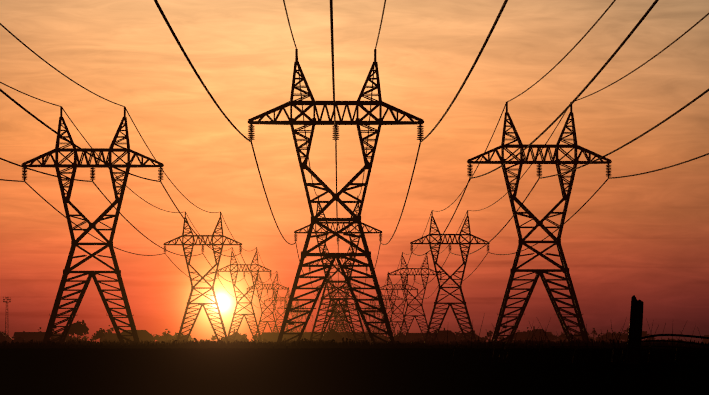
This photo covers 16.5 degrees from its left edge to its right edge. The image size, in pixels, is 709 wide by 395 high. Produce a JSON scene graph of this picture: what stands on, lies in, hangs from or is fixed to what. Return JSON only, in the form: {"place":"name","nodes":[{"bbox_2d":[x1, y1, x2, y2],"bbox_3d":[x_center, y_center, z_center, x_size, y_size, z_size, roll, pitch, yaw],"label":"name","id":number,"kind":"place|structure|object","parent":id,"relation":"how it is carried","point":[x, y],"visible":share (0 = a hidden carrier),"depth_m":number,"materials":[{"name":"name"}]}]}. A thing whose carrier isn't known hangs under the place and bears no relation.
{"place":"outdoors","nodes":[
{"label":"outdoors","id":0,"kind":"place"},
{"bbox_2d":[0,344,708,394],"bbox_3d":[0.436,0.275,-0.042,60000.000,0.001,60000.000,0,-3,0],"label":"ground","id":1,"kind":"structure","parent":0,"point":[223,371],"depth_m":23.19,"materials":[{"name":"soil"}]},
{"bbox_2d":[3,297,9,341],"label":"flood mast","id":2,"kind":"object","parent":1,"relation":"on","point":[6,314],"visible":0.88,"depth_m":1497.14,"materials":[{"name":"metal"}]},
{"bbox_2d":[21,107,163,343],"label":"tower","id":3,"kind":"structure","parent":1,"relation":"on","point":[75,165],"depth_m":435.44,"materials":[{"name":"metal"}]},
{"bbox_2d":[163,212,241,342],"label":"tower","id":4,"kind":"structure","parent":1,"relation":"on","point":[183,236],"depth_m":784.63,"materials":[{"name":"metal"}]},
{"bbox_2d":[217,247,271,341],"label":"tower","id":5,"kind":"structure","parent":1,"relation":"on","point":[238,302],"depth_m":1129.55,"materials":[{"name":"metal"}]},
{"bbox_2d":[0,0,708,321],"bbox_3d":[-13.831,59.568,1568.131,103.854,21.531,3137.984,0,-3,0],"label":"conductors","id":6,"kind":"object","parent":5,"relation":"attached to","point":[462,85],"visible":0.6,"depth_m":347.90,"materials":[{"name":"grey metal"}]},
{"bbox_2d":[247,274,287,339],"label":"tower","id":7,"kind":"structure","parent":1,"relation":"on","point":[262,288],"depth_m":1471.12,"materials":[{"name":"metal"}]},
{"bbox_2d":[264,287,297,331],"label":"tower","id":8,"kind":"structure","parent":1,"relation":"on","point":[278,312],"depth_m":1834.01,"materials":[{"name":"metal"}]},
{"bbox_2d":[277,299,302,331],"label":"tower","id":9,"kind":"structure","parent":1,"relation":"on","point":[289,318],"depth_m":2187.24,"materials":[{"name":"metal"}]},
{"bbox_2d":[290,305,305,331],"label":"tower","id":10,"kind":"structure","parent":1,"relation":"on","point":[301,317],"depth_m":2527.36,"materials":[{"name":"metal"}]},
{"bbox_2d":[248,49,423,344],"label":"tower","id":11,"kind":"structure","parent":1,"relation":"on","point":[358,122],"depth_m":349.70,"materials":[{"name":"metal"}]},
{"bbox_2d":[294,196,381,340],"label":"tower","id":12,"kind":"structure","parent":1,"relation":"on","point":[315,232],"depth_m":698.63,"materials":[{"name":"metal"}]},
{"bbox_2d":[309,245,367,341],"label":"tower","id":13,"kind":"structure","parent":1,"relation":"on","point":[337,312],"depth_m":1039.78,"materials":[{"name":"metal"}]},
{"bbox_2d":[316,275,360,339],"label":"tower","id":14,"kind":"structure","parent":1,"relation":"on","point":[337,321],"depth_m":1389.52,"materials":[{"name":"metal"}]},
{"bbox_2d":[325,297,353,330],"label":"tower","id":15,"kind":"structure","parent":1,"relation":"on","point":[342,315],"depth_m":2101.89,"materials":[{"name":"metal"}]},
{"bbox_2d":[324,285,357,331],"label":"tower","id":16,"kind":"structure","parent":1,"relation":"on","point":[335,296],"depth_m":1741.38,"materials":[{"name":"metal"}]},
{"bbox_2d":[0,337,708,348],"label":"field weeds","id":17,"kind":"object","parent":1,"relation":"on","point":[301,343],"visible":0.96,"depth_m":145.98,"materials":[{"name":"black plant"}]},
{"bbox_2d":[366,302,381,332],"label":"tower","id":18,"kind":"structure","parent":1,"relation":"on","point":[376,320],"depth_m":2536.23,"materials":[{"name":"metal"}]},
{"bbox_2d":[365,301,392,338],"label":"tower","id":19,"kind":"structure","parent":1,"relation":"on","point":[375,329],"depth_m":2172.60,"materials":[{"name":"metal"}]},
{"bbox_2d":[370,286,403,339],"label":"tower","id":20,"kind":"structure","parent":1,"relation":"on","point":[395,296],"depth_m":1832.10,"materials":[{"name":"metal"}]},
{"bbox_2d":[380,272,417,339],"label":"tower","id":21,"kind":"structure","parent":1,"relation":"on","point":[393,304],"depth_m":1487.22,"materials":[{"name":"metal"}]},
{"bbox_2d":[387,252,441,341],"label":"tower","id":22,"kind":"structure","parent":1,"relation":"on","point":[411,295],"depth_m":1131.23,"materials":[{"name":"metal"}]},
{"bbox_2d":[410,210,489,341],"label":"tower","id":23,"kind":"structure","parent":1,"relation":"on","point":[435,263],"depth_m":776.02,"materials":[{"name":"metal"}]},
{"bbox_2d":[467,102,611,342],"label":"tower","id":24,"kind":"structure","parent":1,"relation":"on","point":[557,162],"depth_m":426.91,"materials":[{"name":"metal"}]},
{"bbox_2d":[433,313,708,363],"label":"weeds","id":25,"kind":"object","parent":1,"relation":"on","point":[538,358],"visible":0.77,"depth_m":35.06,"materials":[{"name":"black plant"}]},
{"bbox_2d":[626,295,708,363],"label":"fence","id":26,"kind":"object","parent":1,"relation":"on","point":[635,337],"visible":1,"depth_m":32.89,"materials":[{"name":"black wood"}]},
{"bbox_2d":[0,320,708,343],"bbox_3d":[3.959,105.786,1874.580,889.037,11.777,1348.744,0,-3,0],"label":"trees","id":27,"kind":"object","parent":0,"point":[268,336],"visible":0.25,"depth_m":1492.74,"materials":[{"name":"plant"}]},
{"bbox_2d":[0,0,708,342],"label":"sky","id":28,"kind":"structure","parent":0,"point":[644,236],"materials":[{"name":"orange"}]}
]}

